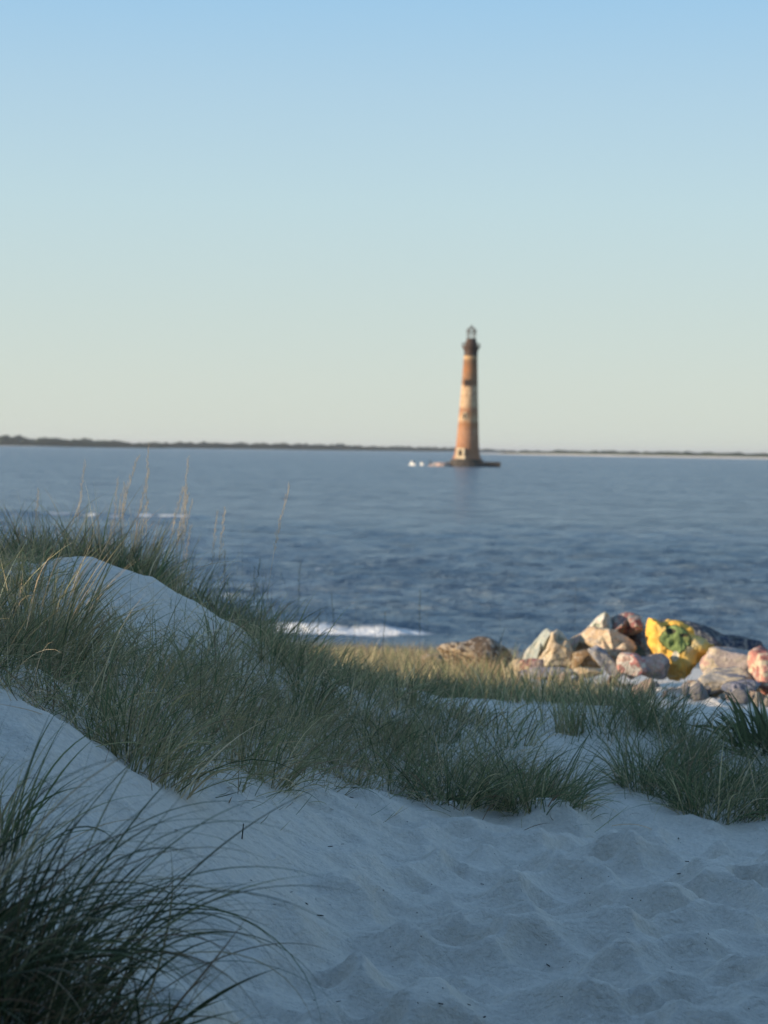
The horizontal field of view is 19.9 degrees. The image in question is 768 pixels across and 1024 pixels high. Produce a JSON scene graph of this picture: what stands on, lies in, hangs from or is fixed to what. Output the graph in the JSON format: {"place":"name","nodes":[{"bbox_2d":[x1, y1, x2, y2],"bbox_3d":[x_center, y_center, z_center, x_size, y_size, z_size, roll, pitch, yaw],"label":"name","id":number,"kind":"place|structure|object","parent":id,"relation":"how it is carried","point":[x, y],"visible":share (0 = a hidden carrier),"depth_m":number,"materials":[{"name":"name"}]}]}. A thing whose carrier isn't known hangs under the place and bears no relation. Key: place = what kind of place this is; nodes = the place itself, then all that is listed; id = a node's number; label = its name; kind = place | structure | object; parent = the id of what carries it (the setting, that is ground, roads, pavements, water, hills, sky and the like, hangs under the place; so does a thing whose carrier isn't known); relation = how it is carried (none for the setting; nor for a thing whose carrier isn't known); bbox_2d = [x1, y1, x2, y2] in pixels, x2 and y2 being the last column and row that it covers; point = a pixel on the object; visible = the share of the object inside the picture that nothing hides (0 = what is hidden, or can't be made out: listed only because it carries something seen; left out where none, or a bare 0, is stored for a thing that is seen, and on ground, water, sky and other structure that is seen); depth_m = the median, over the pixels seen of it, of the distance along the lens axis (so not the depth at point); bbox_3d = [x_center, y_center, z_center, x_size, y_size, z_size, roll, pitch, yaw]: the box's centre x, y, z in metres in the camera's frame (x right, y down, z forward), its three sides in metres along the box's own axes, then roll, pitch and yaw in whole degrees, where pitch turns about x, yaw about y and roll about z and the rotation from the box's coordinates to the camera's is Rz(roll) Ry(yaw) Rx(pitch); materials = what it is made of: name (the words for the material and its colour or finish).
{"place":"outdoors","nodes":[
{"label":"outdoors","id":0,"kind":"place"},
{"bbox_2d":[0,531,110,614],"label":"dune grass","id":1,"kind":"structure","parent":0,"point":[25,565],"depth_m":9.70,"materials":[{"name":"green plant"}]},
{"bbox_2d":[47,546,268,657],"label":"sparse grass","id":2,"kind":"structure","parent":0,"point":[180,596],"depth_m":10.47,"materials":[{"name":"green plant"}]},
{"bbox_2d":[0,491,337,659],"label":"crest grass","id":3,"kind":"structure","parent":0,"point":[121,562],"depth_m":11.56,"materials":[{"name":"green plant"}]},
{"bbox_2d":[0,493,413,802],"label":"dune grass","id":4,"kind":"structure","parent":0,"point":[21,649],"depth_m":8.56,"materials":[{"name":"green plant"}]},
{"bbox_2d":[0,445,501,452],"bbox_3d":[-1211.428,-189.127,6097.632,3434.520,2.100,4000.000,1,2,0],"label":"shore","id":5,"kind":"structure","parent":0,"point":[274,449],"depth_m":4835.83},
{"bbox_2d":[0,435,515,451],"bbox_3d":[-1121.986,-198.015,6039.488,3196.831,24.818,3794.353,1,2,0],"label":"woods","id":6,"kind":"object","parent":5,"relation":"on","point":[18,440],"visible":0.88,"depth_m":4631.55,"materials":[{"name":"green plant"}]},
{"bbox_2d":[0,556,767,1023],"bbox_3d":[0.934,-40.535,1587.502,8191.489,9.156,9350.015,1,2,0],"label":"sand","id":7,"kind":"structure","parent":0,"point":[490,916],"depth_m":6.96,"materials":[{"name":"beige sand"}]},
{"bbox_2d":[0,541,35,646],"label":"dry stem","id":8,"kind":"object","parent":7,"relation":"on","point":[12,569],"visible":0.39,"depth_m":8.45,"materials":[{"name":"beige plant"}]},
{"bbox_2d":[34,490,39,532],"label":"sea oat stalk","id":9,"kind":"object","parent":7,"relation":"on","point":[36,512],"visible":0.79,"depth_m":11.62,"materials":[{"name":"beige plant"}]},
{"bbox_2d":[0,697,154,866],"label":"grass tussock","id":10,"kind":"object","parent":7,"relation":"on","point":[31,808],"depth_m":5.77,"materials":[{"name":"green plant"}]},
{"bbox_2d":[76,462,85,528],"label":"sea oat stalk","id":11,"kind":"object","parent":7,"relation":"on","point":[81,492],"visible":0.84,"depth_m":12.13,"materials":[{"name":"beige plant"}]},
{"bbox_2d":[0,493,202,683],"bbox_3d":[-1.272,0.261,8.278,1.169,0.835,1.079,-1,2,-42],"label":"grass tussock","id":12,"kind":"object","parent":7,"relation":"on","point":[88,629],"depth_m":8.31,"materials":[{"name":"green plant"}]},
{"bbox_2d":[30,479,192,584],"bbox_3d":[-1.349,0.172,11.351,0.862,0.702,0.882,1,2,16],"label":"grass tussock","id":13,"kind":"object","parent":7,"relation":"on","point":[135,546],"depth_m":11.27,"materials":[{"name":"green plant"}]},
{"bbox_2d":[79,481,144,603],"bbox_3d":[-1.092,0.202,8.575,0.360,0.712,0.004,1,2,11],"label":"dry stem","id":14,"kind":"object","parent":7,"relation":"on","point":[104,548],"visible":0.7,"depth_m":8.57,"materials":[{"name":"beige plant"}]},
{"bbox_2d":[120,482,125,533],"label":"sea oat stalk","id":15,"kind":"object","parent":7,"relation":"on","point":[122,508],"visible":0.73,"depth_m":12.00,"materials":[{"name":"beige plant"}]},
{"bbox_2d":[117,455,139,549],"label":"sea oat stalk","id":16,"kind":"object","parent":7,"relation":"on","point":[126,487],"visible":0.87,"depth_m":11.57,"materials":[{"name":"beige plant"}]},
{"bbox_2d":[135,473,149,534],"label":"sea oat stalk","id":17,"kind":"object","parent":7,"relation":"on","point":[142,502],"visible":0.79,"depth_m":12.35,"materials":[{"name":"beige plant"}]},
{"bbox_2d":[144,442,149,553],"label":"sea oat stalk","id":18,"kind":"object","parent":7,"relation":"on","point":[147,487],"visible":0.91,"depth_m":12.04,"materials":[{"name":"beige plant"}]},
{"bbox_2d":[117,610,218,665],"bbox_3d":[-0.840,0.521,8.519,0.503,0.289,0.004,1,2,0],"label":"dry stem","id":19,"kind":"object","parent":7,"relation":"on","point":[157,632],"visible":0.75,"depth_m":8.52,"materials":[{"name":"beige plant"}]},
{"bbox_2d":[167,484,185,569],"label":"sea oat stalk","id":20,"kind":"object","parent":7,"relation":"on","point":[175,516],"visible":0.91,"depth_m":11.85,"materials":[{"name":"beige plant"}]},
{"bbox_2d":[174,489,186,570],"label":"sea oat stalk","id":21,"kind":"object","parent":7,"relation":"on","point":[180,520],"visible":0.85,"depth_m":12.76,"materials":[{"name":"beige plant"}]},
{"bbox_2d":[179,494,187,565],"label":"sea oat stalk","id":22,"kind":"object","parent":7,"relation":"on","point":[183,521],"visible":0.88,"depth_m":11.78,"materials":[{"name":"beige plant"}]},
{"bbox_2d":[176,499,192,583],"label":"sea oat stalk","id":23,"kind":"object","parent":7,"relation":"on","point":[187,523],"visible":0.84,"depth_m":12.04,"materials":[{"name":"beige plant"}]},
{"bbox_2d":[182,460,188,572],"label":"sea oat stalk","id":24,"kind":"object","parent":7,"relation":"on","point":[185,501],"visible":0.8,"depth_m":12.67,"materials":[{"name":"beige plant"}]},
{"bbox_2d":[0,688,375,1023],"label":"grass tussock","id":25,"kind":"object","parent":7,"relation":"on","point":[32,974],"depth_m":4.69,"materials":[{"name":"green plant"}]},
{"bbox_2d":[184,526,191,566],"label":"sea oat stalk","id":26,"kind":"object","parent":7,"relation":"on","point":[187,546],"visible":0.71,"depth_m":12.68,"materials":[{"name":"beige plant"}]},
{"bbox_2d":[123,561,258,637],"bbox_3d":[-0.820,0.388,9.245,0.596,0.364,0.004,1,2,-6],"label":"dry stem","id":27,"kind":"object","parent":7,"relation":"on","point":[180,576],"visible":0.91,"depth_m":9.24,"materials":[{"name":"beige plant"}]},
{"bbox_2d":[210,511,217,606],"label":"sea oat stalk","id":28,"kind":"object","parent":7,"relation":"on","point":[214,549],"visible":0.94,"depth_m":12.12,"materials":[{"name":"beige plant"}]},
{"bbox_2d":[217,506,225,604],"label":"sea oat stalk","id":29,"kind":"object","parent":7,"relation":"on","point":[220,553],"visible":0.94,"depth_m":12.22,"materials":[{"name":"beige plant"}]},
{"bbox_2d":[223,551,225,606],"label":"sea oat stalk","id":30,"kind":"object","parent":7,"relation":"on","point":[224,574],"visible":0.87,"depth_m":12.78,"materials":[{"name":"beige plant"}]},
{"bbox_2d":[242,523,242,574],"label":"sea oat stalk","id":31,"kind":"object","parent":7,"relation":"on","point":[242,549],"visible":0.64,"depth_m":13.12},
{"bbox_2d":[160,680,354,796],"bbox_3d":[-0.433,0.856,8.458,0.850,0.488,0.736,2,2,26],"label":"grass tussock","id":32,"kind":"object","parent":7,"relation":"on","point":[297,770],"depth_m":8.38,"materials":[{"name":"green plant"}]},
{"bbox_2d":[264,486,288,623],"bbox_3d":[-0.571,0.305,11.515,0.097,0.938,0.029,3,3,-37],"label":"sea oat stalk","id":33,"kind":"object","parent":7,"relation":"on","point":[278,533],"visible":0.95,"depth_m":11.51,"materials":[{"name":"beige plant"}]},
{"bbox_2d":[0,653,661,831],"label":"dead grass","id":34,"kind":"structure","parent":7,"relation":"on","point":[86,703],"depth_m":8.61,"materials":[{"name":"brown plant"}]},
{"bbox_2d":[416,654,444,664],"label":"boulder","id":35,"kind":"object","parent":7,"relation":"on","point":[433,655],"visible":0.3,"depth_m":26.96,"materials":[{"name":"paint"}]},
{"bbox_2d":[221,602,651,829],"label":"mound grass","id":36,"kind":"structure","parent":7,"relation":"on","point":[403,738],"depth_m":10.11,"materials":[{"name":"green plant"}]},
{"bbox_2d":[363,719,549,821],"bbox_3d":[0.299,1.094,9.222,0.851,0.409,0.841,1,2,0],"label":"grass tussock","id":37,"kind":"object","parent":7,"relation":"on","point":[454,796],"depth_m":9.17,"materials":[{"name":"green plant"}]},
{"bbox_2d":[291,635,645,701],"bbox_3d":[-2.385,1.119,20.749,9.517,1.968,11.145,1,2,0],"label":"beach grass","id":38,"kind":"structure","parent":7,"relation":"on","point":[492,671],"depth_m":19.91,"materials":[{"name":"green plant"}]},
{"bbox_2d":[437,636,515,676],"bbox_3d":[1.034,1.536,23.550,0.959,0.433,0.798,9,2,0],"label":"boulder","id":39,"kind":"object","parent":7,"relation":"on","point":[477,644],"visible":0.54,"depth_m":23.26,"materials":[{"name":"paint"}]},
{"bbox_2d":[506,658,521,675],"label":"boulder","id":40,"kind":"object","parent":7,"relation":"on","point":[516,661],"visible":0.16,"depth_m":22.83,"materials":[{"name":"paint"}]},
{"bbox_2d":[522,628,552,659],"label":"boulder","id":41,"kind":"object","parent":7,"relation":"on","point":[537,644],"visible":0.8,"depth_m":22.59,"materials":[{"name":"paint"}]},
{"bbox_2d":[432,712,645,815],"bbox_3d":[0.686,1.081,9.327,0.844,0.506,0.961,2,2,23],"label":"grass tussock","id":42,"kind":"object","parent":7,"relation":"on","point":[560,792],"depth_m":9.22,"materials":[{"name":"green plant"}]},
{"bbox_2d":[521,667,574,680],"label":"boulder","id":43,"kind":"object","parent":7,"relation":"on","point":[543,668],"visible":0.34,"depth_m":21.60,"materials":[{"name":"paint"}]},
{"bbox_2d":[518,658,543,669],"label":"boulder","id":44,"kind":"object","parent":43,"relation":"on","point":[533,661],"visible":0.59,"depth_m":21.81,"materials":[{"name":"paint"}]},
{"bbox_2d":[539,630,573,667],"bbox_3d":[1.764,1.423,22.526,0.376,0.429,0.608,1,-6,0],"label":"boulder","id":45,"kind":"object","parent":7,"relation":"on","point":[558,642],"visible":0.79,"depth_m":22.27,"materials":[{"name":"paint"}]},
{"bbox_2d":[544,680,598,735],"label":"grass tussock","id":46,"kind":"object","parent":7,"relation":"on","point":[573,721],"depth_m":10.90,"materials":[{"name":"green plant"}]},
{"bbox_2d":[568,633,582,650],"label":"boulder","id":47,"kind":"object","parent":7,"relation":"on","point":[576,646],"visible":0.39,"depth_m":22.76,"materials":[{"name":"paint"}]},
{"bbox_2d":[572,676,582,688],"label":"rubble stone","id":48,"kind":"object","parent":7,"relation":"on","point":[574,678],"visible":0.09,"depth_m":21.85,"materials":[{"name":"grey stone"}]},
{"bbox_2d":[570,649,600,668],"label":"boulder","id":49,"kind":"object","parent":7,"relation":"on","point":[577,660],"visible":0.64,"depth_m":22.14,"materials":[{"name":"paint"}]},
{"bbox_2d":[579,626,636,663],"bbox_3d":[2.311,1.386,22.541,0.581,0.434,0.792,1,-6,0],"label":"boulder","id":50,"kind":"object","parent":49,"relation":"on","point":[617,643],"visible":0.7,"depth_m":22.25,"materials":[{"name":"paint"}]},
{"bbox_2d":[587,612,612,628],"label":"boulder","id":51,"kind":"object","parent":50,"relation":"on","point":[603,620],"visible":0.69,"depth_m":22.61,"materials":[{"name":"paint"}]},
{"bbox_2d":[611,612,642,635],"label":"boulder","id":52,"kind":"object","parent":50,"relation":"on","point":[627,623],"visible":0.86,"depth_m":22.63,"materials":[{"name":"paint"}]},
{"bbox_2d":[573,667,603,677],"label":"boulder","id":53,"kind":"object","parent":7,"relation":"on","point":[580,670],"visible":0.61,"depth_m":21.59,"materials":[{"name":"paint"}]},
{"bbox_2d":[587,645,621,678],"bbox_3d":[2.234,1.502,22.054,0.437,0.166,0.267,41,1,-1],"label":"boulder","id":54,"kind":"object","parent":7,"relation":"on","point":[599,655],"visible":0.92,"depth_m":21.95,"materials":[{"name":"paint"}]},
{"bbox_2d":[607,676,618,685],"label":"rubble stone","id":55,"kind":"object","parent":7,"relation":"on","point":[609,680],"visible":0.18,"depth_m":22.14,"materials":[{"name":"grey stone"}]},
{"bbox_2d":[616,652,647,678],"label":"boulder","id":56,"kind":"object","parent":7,"relation":"on","point":[636,664],"visible":0.92,"depth_m":21.76,"materials":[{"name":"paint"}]},
{"bbox_2d":[627,631,650,656],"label":"boulder","id":57,"kind":"object","parent":7,"relation":"on","point":[640,642],"visible":0.2,"depth_m":22.88,"materials":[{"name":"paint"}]},
{"bbox_2d":[640,616,647,631],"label":"boulder","id":58,"kind":"object","parent":57,"relation":"on","point":[644,620],"visible":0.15,"depth_m":23.12,"materials":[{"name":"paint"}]},
{"bbox_2d":[513,655,767,830],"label":"mound grass","id":59,"kind":"structure","parent":7,"relation":"on","point":[633,709],"depth_m":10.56,"materials":[{"name":"green plant"}]},
{"bbox_2d":[634,677,654,694],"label":"rubble stone","id":60,"kind":"object","parent":7,"relation":"on","point":[647,682],"visible":0.28,"depth_m":20.34,"materials":[{"name":"beige stone"}]},
{"bbox_2d":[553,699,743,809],"bbox_3d":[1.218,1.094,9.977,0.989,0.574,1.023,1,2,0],"label":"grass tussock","id":61,"kind":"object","parent":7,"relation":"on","point":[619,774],"depth_m":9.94,"materials":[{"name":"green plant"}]},
{"bbox_2d":[640,653,669,679],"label":"boulder","id":62,"kind":"object","parent":7,"relation":"on","point":[662,660],"visible":0.82,"depth_m":21.86,"materials":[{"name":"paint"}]},
{"bbox_2d":[645,618,713,680],"bbox_3d":[3.022,1.404,22.376,0.700,0.649,0.709,1,-10,0],"label":"boulder","id":63,"kind":"object","parent":7,"relation":"on","point":[682,647],"visible":0.91,"depth_m":22.09,"materials":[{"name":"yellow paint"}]},
{"bbox_2d":[683,684,689,695],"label":"rubble stone","id":64,"kind":"object","parent":7,"relation":"on","point":[686,686],"visible":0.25,"depth_m":20.80,"materials":[{"name":"beige stone"}]},
{"bbox_2d":[689,681,704,700],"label":"rubble stone","id":65,"kind":"object","parent":7,"relation":"on","point":[697,691],"visible":0.65,"depth_m":20.18,"materials":[{"name":"grey stone"}]},
{"bbox_2d":[657,619,737,647],"bbox_3d":[3.486,1.454,25.062,1.115,0.408,0.746,10,2,0],"label":"boulder","id":66,"kind":"object","parent":7,"relation":"on","point":[713,636],"visible":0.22,"depth_m":24.83,"materials":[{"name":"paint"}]},
{"bbox_2d":[689,667,752,696],"bbox_3d":[3.278,1.667,21.428,0.636,0.272,0.440,-13,2,0],"label":"boulder","id":67,"kind":"object","parent":7,"relation":"on","point":[719,676],"visible":0.73,"depth_m":21.31,"materials":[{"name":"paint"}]},
{"bbox_2d":[720,693,725,699],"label":"rubble stone","id":68,"kind":"object","parent":7,"relation":"on","point":[722,696],"visible":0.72,"depth_m":20.32,"materials":[{"name":"grey stone"}]},
{"bbox_2d":[699,646,750,673],"bbox_3d":[3.565,1.552,21.942,0.806,0.441,0.523,-3,2,0],"label":"boulder","id":69,"kind":"object","parent":7,"relation":"on","point":[719,657],"visible":0.49,"depth_m":21.80,"materials":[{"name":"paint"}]},
{"bbox_2d":[686,673,767,758],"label":"tussock","id":70,"kind":"object","parent":7,"relation":"on","point":[758,718],"visible":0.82,"depth_m":10.88,"materials":[{"name":"green plant"}]},
{"bbox_2d":[729,688,749,704],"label":"rubble stone","id":71,"kind":"object","parent":7,"relation":"on","point":[743,696],"visible":0.71,"depth_m":19.80,"materials":[{"name":"beige stone"}]},
{"bbox_2d":[721,679,760,694],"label":"boulder","id":72,"kind":"object","parent":7,"relation":"on","point":[731,686],"visible":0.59,"depth_m":20.94,"materials":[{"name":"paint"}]},
{"bbox_2d":[726,635,763,649],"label":"boulder","id":73,"kind":"object","parent":7,"relation":"on","point":[744,643],"visible":0.32,"depth_m":25.11,"materials":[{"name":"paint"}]},
{"bbox_2d":[748,691,763,699],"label":"rubble stone","id":74,"kind":"object","parent":7,"relation":"on","point":[751,693],"visible":0.43,"depth_m":20.88,"materials":[{"name":"beige stone"}]},
{"bbox_2d":[752,691,759,706],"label":"rubble stone","id":75,"kind":"object","parent":7,"relation":"on","point":[754,696],"visible":0.78,"depth_m":19.81,"materials":[{"name":"beige stone"}]},
{"bbox_2d":[747,646,767,694],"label":"boulder","id":76,"kind":"object","parent":7,"relation":"on","point":[757,660],"visible":0.88,"depth_m":21.26,"materials":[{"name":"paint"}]},
{"bbox_2d":[761,696,767,706],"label":"rubble stone","id":77,"kind":"object","parent":7,"relation":"on","point":[765,699],"visible":0.65,"depth_m":19.81,"materials":[{"name":"beige stone"}]},
{"bbox_2d":[0,446,767,666],"bbox_3d":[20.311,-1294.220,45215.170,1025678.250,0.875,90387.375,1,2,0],"label":"sea","id":78,"kind":"structure","parent":0,"point":[536,541],"depth_m":155.07,"materials":[{"name":"liquid"}]},
{"bbox_2d":[428,462,450,465],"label":"rubble heap","id":79,"kind":"object","parent":78,"relation":"in","point":[440,464],"visible":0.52,"depth_m":759.73,"materials":[{"name":"stone"}]},
{"bbox_2d":[445,325,500,466],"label":"lighthouse","id":80,"kind":"object","parent":78,"relation":"in","point":[467,453],"visible":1,"depth_m":762.34,"materials":[{"name":"brick"}]},
{"bbox_2d":[455,448,465,458],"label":"door","id":81,"kind":"structure","parent":80,"relation":"in","point":[460,452],"depth_m":760.79,"materials":[{"name":"white"}]},
{"bbox_2d":[462,412,466,419],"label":"window","id":82,"kind":"structure","parent":80,"relation":"in","point":[464,414],"depth_m":762.19,"materials":[{"name":"beige"}]},
{"bbox_2d":[464,379,468,385],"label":"window","id":83,"kind":"structure","parent":80,"relation":"in","point":[466,381],"depth_m":762.37,"materials":[{"name":"black glass"}]},
{"bbox_2d":[0,0,767,453],"label":"sky","id":84,"kind":"structure","parent":0,"point":[290,222],"materials":[{"name":"blue"}]},
{"bbox_2d":[290,640,658,709],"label":"rim grass","id":85,"kind":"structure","parent":0,"point":[500,691],"depth_m":12.70,"materials":[{"name":"green plant"}]},
{"bbox_2d":[469,648,596,742],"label":"sparse grass","id":86,"kind":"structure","parent":0,"point":[541,713],"depth_m":11.38,"materials":[{"name":"green plant"}]},
{"bbox_2d":[480,453,767,458],"bbox_3d":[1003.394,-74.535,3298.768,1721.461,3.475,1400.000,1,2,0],"label":"beach","id":87,"kind":"structure","parent":0,"point":[728,457],"depth_m":3233.55,"materials":[{"name":"beige sand"}]},
{"bbox_2d":[502,450,767,456],"bbox_3d":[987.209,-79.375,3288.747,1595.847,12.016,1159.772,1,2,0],"label":"scrub","id":88,"kind":"object","parent":87,"relation":"on","point":[688,453],"visible":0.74,"depth_m":3322.53,"materials":[{"name":"green plant"}]}
]}

